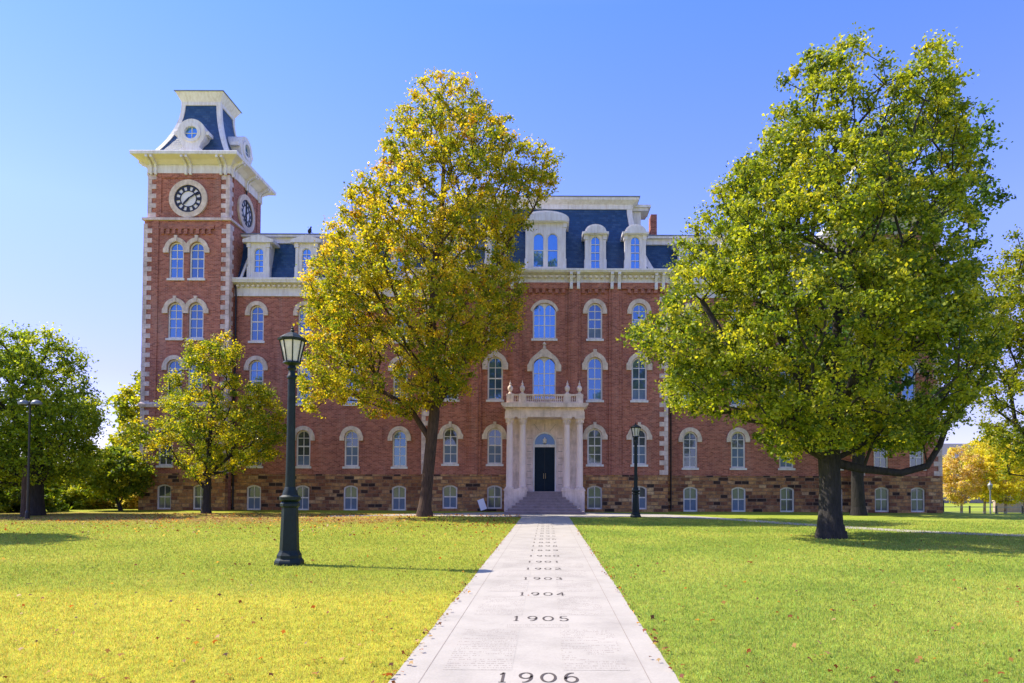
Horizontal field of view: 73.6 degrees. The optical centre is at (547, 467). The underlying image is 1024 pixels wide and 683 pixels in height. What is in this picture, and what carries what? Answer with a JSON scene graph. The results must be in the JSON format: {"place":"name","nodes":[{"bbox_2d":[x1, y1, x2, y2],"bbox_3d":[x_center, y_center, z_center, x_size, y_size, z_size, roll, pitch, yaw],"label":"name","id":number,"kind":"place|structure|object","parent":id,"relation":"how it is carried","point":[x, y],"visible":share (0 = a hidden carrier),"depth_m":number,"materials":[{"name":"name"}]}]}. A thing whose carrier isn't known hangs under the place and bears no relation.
{"place":"outdoors","nodes":[
{"label":"outdoors","id":0,"kind":"place"},
{"bbox_2d":[0,503,1023,682],"bbox_3d":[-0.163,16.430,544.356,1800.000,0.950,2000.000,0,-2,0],"label":"lawn","id":1,"kind":"structure","parent":0,"point":[951,512],"depth_m":10.96,"materials":[{"name":"green plant"}]},
{"bbox_2d":[20,465,29,516],"bbox_3d":[-25.978,1.240,33.977,0.440,2.700,0.418,0,-2,0],"label":"wooden post","id":2,"kind":"object","parent":1,"relation":"on","point":[23,495],"visible":0.49,"depth_m":33.83,"materials":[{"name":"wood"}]},
{"bbox_2d":[18,400,41,518],"bbox_3d":[-24.707,-0.379,32.519,1.080,5.670,0.468,0,-2,0],"label":"street lamp","id":3,"kind":"object","parent":1,"relation":"on","point":[29,404],"visible":0.99,"depth_m":32.48,"materials":[{"name":"black metal"}]},
{"bbox_2d":[0,471,71,512],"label":"bush","id":4,"kind":"object","parent":1,"relation":"on","point":[9,504],"visible":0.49,"depth_m":39.76,"materials":[{"name":"green plant"}]},
{"bbox_2d":[0,320,114,515],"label":"oak tree","id":5,"kind":"object","parent":1,"relation":"on","point":[51,463],"visible":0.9,"depth_m":35.32,"materials":[{"name":"green plant"}]},
{"bbox_2d":[45,474,101,509],"bbox_3d":[-32.102,1.690,44.890,5.291,2.913,3.304,0,-2,0],"label":"bush","id":6,"kind":"object","parent":1,"relation":"on","point":[69,495],"visible":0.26,"depth_m":44.18,"materials":[{"name":"green plant"}]},
{"bbox_2d":[87,486,137,508],"bbox_3d":[-28.535,1.926,46.407,5.420,2.490,3.317,0,-2,0],"label":"bush","id":7,"kind":"object","parent":1,"relation":"on","point":[128,504],"visible":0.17,"depth_m":45.42,"materials":[{"name":"green plant"}]},
{"bbox_2d":[69,444,157,510],"bbox_3d":[-26.919,0.714,42.534,5.134,4.252,4.543,0,-2,0],"label":"crabapple tree","id":8,"kind":"object","parent":1,"relation":"on","point":[134,470],"visible":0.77,"depth_m":41.81,"materials":[{"name":"green plant"}]},
{"bbox_2d":[104,364,140,472],"bbox_3d":[-29.708,-2.712,52.158,8.244,11.727,6.768,0,-2,0],"label":"ash tree","id":9,"kind":"object","parent":1,"relation":"on","point":[123,397],"visible":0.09,"depth_m":50.67,"materials":[{"name":"green plant"}]},
{"bbox_2d":[118,330,296,512],"bbox_3d":[-19.730,-2.588,39.625,9.823,10.860,8.420,0,-2,0],"label":"maple tree","id":10,"kind":"object","parent":1,"relation":"on","point":[214,459],"visible":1,"depth_m":38.72,"materials":[{"name":"green plant"}]},
{"bbox_2d":[274,324,306,565],"bbox_3d":[-5.438,-0.492,14.467,0.554,5.100,0.554,0,-2,0],"label":"street lamp","id":11,"kind":"object","parent":1,"relation":"on","point":[292,343],"visible":0.99,"depth_m":14.36,"materials":[{"name":"black metal"}]},
{"bbox_2d":[293,66,566,516],"bbox_3d":[-6.192,-9.361,35.781,14.381,24.385,9.764,0,-2,0],"label":"sweetgum tree","id":12,"kind":"object","parent":1,"relation":"on","point":[437,383],"visible":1,"depth_m":34.40,"materials":[{"name":"yellow plant"}]},
{"bbox_2d":[477,498,486,510],"bbox_3d":[-4.005,2.343,41.856,0.612,0.877,0.037,0,-2,0],"label":"lawn sign","id":13,"kind":"object","parent":1,"relation":"on","point":[482,504],"visible":1,"depth_m":41.84,"materials":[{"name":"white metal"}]},
{"bbox_2d":[0,512,1020,682],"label":"fallen leaves","id":14,"kind":"object","parent":1,"relation":"on","point":[644,629],"visible":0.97,"depth_m":21.19,"materials":[{"name":"brown plant"}]},
{"bbox_2d":[129,90,952,514],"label":"college building","id":15,"kind":"structure","parent":1,"relation":"on","point":[555,406],"depth_m":44.12,"materials":[{"name":"red brick"}]},
{"bbox_2d":[157,484,170,508],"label":"window","id":16,"kind":"structure","parent":15,"relation":"in","point":[164,491],"depth_m":43.78,"materials":[{"name":"glass"}]},
{"bbox_2d":[153,425,175,467],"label":"window","id":17,"kind":"structure","parent":15,"relation":"in","point":[163,463],"depth_m":43.90,"materials":[{"name":"white paint"}]},
{"bbox_2d":[161,355,182,399],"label":"window","id":18,"kind":"structure","parent":15,"relation":"in","point":[173,364],"depth_m":44.01,"materials":[{"name":"white paint"}]},
{"bbox_2d":[162,296,186,339],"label":"window","id":19,"kind":"structure","parent":15,"relation":"in","point":[176,310],"depth_m":44.12,"materials":[{"name":"blue glass"}]},
{"bbox_2d":[163,235,185,280],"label":"window","id":20,"kind":"structure","parent":15,"relation":"in","point":[176,270],"depth_m":44.22,"materials":[{"name":"blue glass"}]},
{"bbox_2d":[182,355,203,399],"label":"window","id":21,"kind":"structure","parent":15,"relation":"in","point":[192,370],"depth_m":44.02,"materials":[{"name":"blue glass"}]},
{"bbox_2d":[183,296,208,340],"bbox_3d":[-22.658,-9.586,44.019,1.650,2.862,0.350,0,-2,0],"label":"window","id":22,"kind":"structure","parent":15,"relation":"in","point":[196,311],"depth_m":44.12,"materials":[{"name":"blue glass"}]},
{"bbox_2d":[184,235,209,280],"bbox_3d":[-22.643,-13.495,44.118,1.650,2.918,0.356,0,-2,0],"label":"window","id":23,"kind":"structure","parent":15,"relation":"in","point":[198,250],"depth_m":44.22,"materials":[{"name":"glass"}]},
{"bbox_2d":[193,485,202,508],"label":"window","id":24,"kind":"structure","parent":15,"relation":"in","point":[197,491],"depth_m":43.78,"materials":[{"name":"glass"}]},
{"bbox_2d":[192,431,206,464],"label":"window","id":25,"kind":"structure","parent":15,"relation":"in","point":[192,431],"depth_m":43.91,"materials":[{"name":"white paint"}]},
{"bbox_2d":[247,485,260,509],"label":"window","id":26,"kind":"structure","parent":15,"relation":"in","point":[253,491],"depth_m":44.57,"materials":[{"name":"glass"}]},
{"bbox_2d":[247,431,262,467],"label":"window","id":27,"kind":"structure","parent":15,"relation":"in","point":[260,465],"depth_m":44.72,"materials":[{"name":"white paint"}]},
{"bbox_2d":[244,356,267,404],"bbox_3d":[-19.108,-5.664,44.802,1.550,3.272,0.280,0,-2,0],"label":"window","id":28,"kind":"structure","parent":15,"relation":"in","point":[257,367],"depth_m":44.87,"materials":[{"name":"blue glass"}]},
{"bbox_2d":[245,301,267,342],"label":"window","id":29,"kind":"structure","parent":15,"relation":"in","point":[258,312],"depth_m":44.96,"materials":[{"name":"blue glass"}]},
{"bbox_2d":[296,485,308,509],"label":"window","id":30,"kind":"structure","parent":15,"relation":"in","point":[303,491],"depth_m":44.58,"materials":[{"name":"glass"}]},
{"bbox_2d":[295,356,312,405],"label":"window","id":31,"kind":"structure","parent":15,"relation":"in","point":[298,370],"depth_m":44.87,"materials":[{"name":"blue glass"}]},
{"bbox_2d":[293,301,315,335],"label":"window","id":32,"kind":"structure","parent":15,"relation":"in","point":[295,312],"depth_m":44.96,"materials":[{"name":"white paint"}]},
{"bbox_2d":[295,426,314,467],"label":"window","id":33,"kind":"structure","parent":15,"relation":"in","point":[304,437],"depth_m":44.75,"materials":[{"name":"white paint"}]},
{"bbox_2d":[344,485,357,509],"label":"window","id":34,"kind":"structure","parent":15,"relation":"in","point":[350,492],"depth_m":44.58,"materials":[{"name":"glass"}]},
{"bbox_2d":[339,426,362,468],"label":"window","id":35,"kind":"structure","parent":15,"relation":"in","point":[352,438],"depth_m":44.75,"materials":[{"name":"white paint"}]},
{"bbox_2d":[340,359,362,405],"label":"window","id":36,"kind":"structure","parent":15,"relation":"in","point":[348,402],"depth_m":44.86,"materials":[{"name":"white paint"}]},
{"bbox_2d":[392,486,405,510],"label":"window","id":37,"kind":"structure","parent":15,"relation":"in","point":[398,492],"depth_m":44.58,"materials":[{"name":"glass"}]},
{"bbox_2d":[388,426,410,468],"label":"window","id":38,"kind":"structure","parent":15,"relation":"in","point":[400,438],"depth_m":44.76,"materials":[{"name":"blue glass"}]},
{"bbox_2d":[388,356,410,403],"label":"window","id":39,"kind":"structure","parent":15,"relation":"in","point":[394,360],"depth_m":44.83,"materials":[{"name":"white paint"}]},
{"bbox_2d":[389,304,411,343],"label":"window","id":40,"kind":"structure","parent":15,"relation":"in","point":[390,311],"depth_m":44.91,"materials":[{"name":"white paint"}]},
{"bbox_2d":[442,485,456,508],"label":"window","id":41,"kind":"structure","parent":15,"relation":"in","point":[449,501],"depth_m":43.72,"materials":[{"name":"glass"}]},
{"bbox_2d":[437,421,462,465],"bbox_3d":[-6.224,-1.492,43.755,1.650,2.843,0.356,0,-2,0],"label":"window","id":42,"kind":"structure","parent":15,"relation":"in","point":[451,435],"depth_m":43.85,"materials":[{"name":"glass"}]},
{"bbox_2d":[440,355,463,401],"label":"window","id":43,"kind":"structure","parent":15,"relation":"in","point":[448,398],"depth_m":43.91,"materials":[{"name":"white paint"}]},
{"bbox_2d":[487,485,501,508],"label":"window","id":44,"kind":"structure","parent":15,"relation":"in","point":[494,492],"depth_m":43.73,"materials":[{"name":"glass"}]},
{"bbox_2d":[482,422,506,465],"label":"window","id":45,"kind":"structure","parent":15,"relation":"in","point":[496,433],"depth_m":43.86,"materials":[{"name":"glass"}]},
{"bbox_2d":[482,350,507,401],"bbox_3d":[-3.357,-5.883,43.874,1.660,3.403,0.350,0,-2,0],"label":"window","id":46,"kind":"structure","parent":15,"relation":"in","point":[496,365],"depth_m":43.97,"materials":[{"name":"white paint"}]},
{"bbox_2d":[527,342,560,399],"bbox_3d":[-0.206,-6.182,43.862,2.180,3.743,0.390,0,-2,0],"label":"window","id":47,"kind":"structure","parent":15,"relation":"in","point":[544,369],"depth_m":43.98,"materials":[{"name":"blue glass"}]},
{"bbox_2d":[531,300,557,340],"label":"window","id":48,"kind":"structure","parent":15,"relation":"in","point":[544,315],"depth_m":44.08,"materials":[{"name":"blue glass"}]},
{"bbox_2d":[535,447,554,490],"bbox_3d":[-0.181,0.135,43.327,1.260,2.802,0.168,0,-2,0],"label":"door","id":49,"kind":"structure","parent":15,"relation":"in","point":[544,456],"depth_m":43.29,"materials":[{"name":"black paint"}]},
{"bbox_2d":[535,434,554,444],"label":"fan window","id":50,"kind":"structure","parent":15,"relation":"in","point":[539,440],"depth_m":43.40,"materials":[{"name":"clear glass"}]},
{"bbox_2d":[587,485,601,508],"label":"window","id":51,"kind":"structure","parent":15,"relation":"in","point":[594,493],"depth_m":43.73,"materials":[{"name":"glass"}]},
{"bbox_2d":[582,349,607,401],"bbox_3d":[3.043,-5.859,43.874,1.660,3.403,0.350,0,-2,0],"label":"window","id":52,"kind":"structure","parent":15,"relation":"in","point":[593,366],"depth_m":43.97,"materials":[{"name":"blue glass"}]},
{"bbox_2d":[583,299,606,340],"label":"window","id":53,"kind":"structure","parent":15,"relation":"in","point":[594,311],"depth_m":44.06,"materials":[{"name":"blue glass"}]},
{"bbox_2d":[583,422,607,466],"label":"window","id":54,"kind":"structure","parent":15,"relation":"in","point":[594,438],"depth_m":43.85,"materials":[{"name":"white paint"}]},
{"bbox_2d":[626,422,651,466],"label":"window","id":55,"kind":"structure","parent":15,"relation":"in","point":[641,445],"depth_m":43.85,"materials":[{"name":"white paint"}]},
{"bbox_2d":[626,349,651,402],"bbox_3d":[5.892,-5.848,43.874,1.660,3.403,0.350,0,-2,0],"label":"window","id":56,"kind":"structure","parent":15,"relation":"in","point":[639,374],"depth_m":43.97,"materials":[{"name":"white paint"}]},
{"bbox_2d":[627,299,650,340],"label":"window","id":57,"kind":"structure","parent":15,"relation":"in","point":[632,309],"depth_m":44.06,"materials":[{"name":"white paint"}]},
{"bbox_2d":[632,486,646,508],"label":"window","id":58,"kind":"structure","parent":15,"relation":"in","point":[643,491],"depth_m":43.72,"materials":[{"name":"glass"}]},
{"bbox_2d":[683,487,696,511],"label":"window","id":59,"kind":"structure","parent":15,"relation":"in","point":[689,493],"depth_m":44.57,"materials":[{"name":"white paint"}]},
{"bbox_2d":[678,427,701,469],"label":"window","id":60,"kind":"structure","parent":15,"relation":"in","point":[689,439],"depth_m":44.76,"materials":[{"name":"white paint"}]},
{"bbox_2d":[678,303,701,344],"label":"window","id":61,"kind":"structure","parent":15,"relation":"in","point":[686,303],"depth_m":44.79,"materials":[{"name":"white paint"}]},
{"bbox_2d":[727,371,744,406],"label":"window","id":62,"kind":"structure","parent":15,"relation":"in","point":[734,403],"depth_m":44.87,"materials":[{"name":"white paint"}]},
{"bbox_2d":[726,427,749,469],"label":"window","id":63,"kind":"structure","parent":15,"relation":"in","point":[735,436],"depth_m":44.75,"materials":[{"name":"white paint"}]},
{"bbox_2d":[732,487,745,511],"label":"window","id":64,"kind":"structure","parent":15,"relation":"in","point":[738,493],"depth_m":44.57,"materials":[{"name":"white paint"}]},
{"bbox_2d":[778,370,791,397],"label":"window","id":65,"kind":"structure","parent":15,"relation":"in","point":[781,370],"depth_m":44.89,"materials":[{"name":"blue glass"}]},
{"bbox_2d":[780,487,793,511],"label":"window","id":66,"kind":"structure","parent":15,"relation":"in","point":[786,493],"depth_m":44.58,"materials":[{"name":"white paint"}]},
{"bbox_2d":[778,437,795,469],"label":"window","id":67,"kind":"structure","parent":15,"relation":"in","point":[787,466],"depth_m":44.73,"materials":[{"name":"white paint"}]},
{"bbox_2d":[874,434,887,467],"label":"window","id":68,"kind":"structure","parent":15,"relation":"in","point":[879,461],"depth_m":43.91,"materials":[{"name":"grey glass"}]},
{"bbox_2d":[875,487,888,511],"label":"window","id":69,"kind":"structure","parent":15,"relation":"in","point":[881,493],"depth_m":43.77,"materials":[{"name":"white paint"}]},
{"bbox_2d":[901,359,919,400],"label":"window","id":70,"kind":"structure","parent":15,"relation":"in","point":[911,389],"depth_m":44.03,"materials":[{"name":"blue glass"}]},
{"bbox_2d":[911,487,924,511],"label":"window","id":71,"kind":"structure","parent":15,"relation":"in","point":[917,493],"depth_m":43.78,"materials":[{"name":"white paint"}]},
{"bbox_2d":[910,442,927,470],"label":"window","id":72,"kind":"structure","parent":15,"relation":"in","point":[917,460],"depth_m":43.91,"materials":[{"name":"white glass"}]},
{"bbox_2d":[630,422,640,517],"bbox_3d":[4.680,0.116,36.210,0.554,5.100,0.554,0,-2,0],"label":"street lamp","id":73,"kind":"object","parent":1,"relation":"on","point":[635,430],"visible":1,"depth_m":36.09,"materials":[{"name":"black metal"}]},
{"bbox_2d":[616,21,1023,538],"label":"maple tree","id":74,"kind":"object","parent":1,"relation":"on","point":[890,286],"visible":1,"depth_m":20.45,"materials":[{"name":"green plant"}]},
{"bbox_2d":[789,98,1016,515],"bbox_3d":[20.224,-9.299,39.702,13.663,24.692,6.555,0,-2,0],"label":"elm tree","id":75,"kind":"object","parent":1,"relation":"on","point":[858,505],"visible":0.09,"depth_m":39.18,"materials":[{"name":"green plant"}]},
{"bbox_2d":[942,444,988,512],"bbox_3d":[36.999,1.216,61.069,4.887,6.632,4.478,0,-2,0],"label":"yellow tree","id":76,"kind":"object","parent":1,"relation":"on","point":[968,471],"visible":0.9,"depth_m":60.34,"materials":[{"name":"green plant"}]},
{"bbox_2d":[958,438,1001,512],"bbox_3d":[40.988,0.848,63.956,4.325,7.548,4.452,0,-2,0],"label":"yellow tree","id":77,"kind":"object","parent":1,"relation":"on","point":[983,496],"visible":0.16,"depth_m":63.81,"materials":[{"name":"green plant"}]},
{"bbox_2d":[942,444,1022,502],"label":"distant building","id":78,"kind":"structure","parent":1,"relation":"on","point":[945,450],"depth_m":110.61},
{"bbox_2d":[943,500,1023,513],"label":"railing","id":79,"kind":"object","parent":1,"relation":"on","point":[1022,511],"visible":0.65,"depth_m":56.90,"materials":[{"name":"black metal"}]},
{"bbox_2d":[956,224,1023,479],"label":"linden tree","id":80,"kind":"object","parent":1,"relation":"on","point":[1011,380],"visible":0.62,"depth_m":26.13,"materials":[{"name":"green plant"}]},
{"bbox_2d":[987,482,992,511],"bbox_3d":[37.585,2.812,57.950,0.406,3.400,0.406,0,-2,22],"label":"street lamp","id":81,"kind":"object","parent":1,"relation":"on","point":[989,485],"visible":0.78,"depth_m":57.91,"materials":[{"name":"grey metal"}]},
{"bbox_2d":[966,429,1021,511],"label":"yellow tree","id":82,"kind":"object","parent":1,"relation":"on","point":[996,504],"depth_m":67.83,"materials":[{"name":"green plant"}]},
{"bbox_2d":[973,444,1023,513],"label":"yellow tree","id":83,"kind":"object","parent":1,"relation":"on","point":[1007,488],"visible":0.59,"depth_m":59.61,"materials":[{"name":"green plant"}]},
{"bbox_2d":[992,500,1022,511],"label":"garden wall","id":84,"kind":"structure","parent":1,"relation":"on","point":[1000,509],"depth_m":69.92,"materials":[{"name":"stone"}]},
{"bbox_2d":[1004,445,1023,510],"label":"yellow tree","id":85,"kind":"object","parent":1,"relation":"on","point":[1022,498],"visible":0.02,"depth_m":62.81,"materials":[{"name":"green plant"}]},
{"bbox_2d":[0,0,1023,456],"label":"sky","id":86,"kind":"structure","parent":0,"point":[651,100],"materials":[{"name":"blue"}]},
{"bbox_2d":[388,517,679,682],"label":"path","id":87,"kind":"structure","parent":0,"point":[538,652],"depth_m":8.35,"materials":[{"name":"concrete"}]},
{"bbox_2d":[443,629,519,669],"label":"engraved names","id":88,"kind":"object","parent":87,"relation":"on","point":[484,649],"visible":1,"depth_m":6.97,"materials":[{"name":"concrete"}]},
{"bbox_2d":[474,596,525,614],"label":"engraved names","id":89,"kind":"object","parent":87,"relation":"on","point":[501,605],"visible":1,"depth_m":9.57,"materials":[{"name":"concrete"}]},
{"bbox_2d":[501,563,531,566],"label":"engraved names","id":90,"kind":"object","parent":87,"relation":"on","point":[516,564],"visible":1,"depth_m":14.35,"materials":[{"name":"concrete"}]},
{"bbox_2d":[505,557,532,560],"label":"engraved names","id":91,"kind":"object","parent":87,"relation":"on","point":[521,558],"visible":1,"depth_m":15.70,"materials":[{"name":"concrete"}]},
{"bbox_2d":[418,517,650,682],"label":"paving joints","id":92,"kind":"object","parent":87,"relation":"on","point":[539,570],"visible":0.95,"depth_m":8.55,"materials":[{"name":"grey concrete"}]},
{"bbox_2d":[500,672,578,681],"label":"engraved year","id":93,"kind":"object","parent":87,"relation":"on","point":[541,677],"visible":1,"depth_m":6.00,"materials":[{"name":"black concrete"}]},
{"bbox_2d":[513,616,568,620],"bbox_3d":[-0.081,1.917,8.655,0.694,0.001,0.317,0,-2,0],"label":"engraved year","id":94,"kind":"object","parent":87,"relation":"on","point":[542,618],"visible":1,"depth_m":8.64,"materials":[{"name":"grey concrete"}]},
{"bbox_2d":[521,592,562,594],"bbox_3d":[-0.078,1.969,10.606,0.699,0.001,0.314,0,-2,0],"label":"engraved year","id":95,"kind":"object","parent":87,"relation":"on","point":[543,593],"visible":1,"depth_m":10.64,"materials":[{"name":"grey concrete"}]},
{"bbox_2d":[524,577,560,579],"bbox_3d":[-0.081,2.014,12.355,0.694,0.001,0.314,0,-2,0],"label":"engraved year","id":96,"kind":"object","parent":87,"relation":"on","point":[544,578],"visible":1,"depth_m":12.35,"materials":[{"name":"grey concrete"}]},
{"bbox_2d":[553,551,577,554],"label":"engraved names","id":97,"kind":"object","parent":87,"relation":"on","point":[565,553],"visible":1,"depth_m":16.90,"materials":[{"name":"concrete"}]},
{"bbox_2d":[554,557,580,560],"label":"engraved names","id":98,"kind":"object","parent":87,"relation":"on","point":[567,559],"visible":1,"depth_m":15.54,"materials":[{"name":"concrete"}]},
{"bbox_2d":[556,580,594,591],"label":"engraved names","id":99,"kind":"object","parent":87,"relation":"on","point":[574,586],"visible":1,"depth_m":11.40,"materials":[{"name":"concrete"}]},
{"bbox_2d":[557,596,604,614],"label":"engraved names","id":100,"kind":"object","parent":87,"relation":"on","point":[579,605],"visible":1,"depth_m":9.60,"materials":[{"name":"concrete"}]},
{"bbox_2d":[560,629,628,669],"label":"engraved names","id":101,"kind":"object","parent":87,"relation":"on","point":[590,649],"visible":1,"depth_m":6.99,"materials":[{"name":"concrete"}]},
{"bbox_2d":[330,512,1021,535],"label":"pavement","id":102,"kind":"structure","parent":0,"point":[493,514],"depth_m":37.16,"materials":[{"name":"concrete"}]}
]}

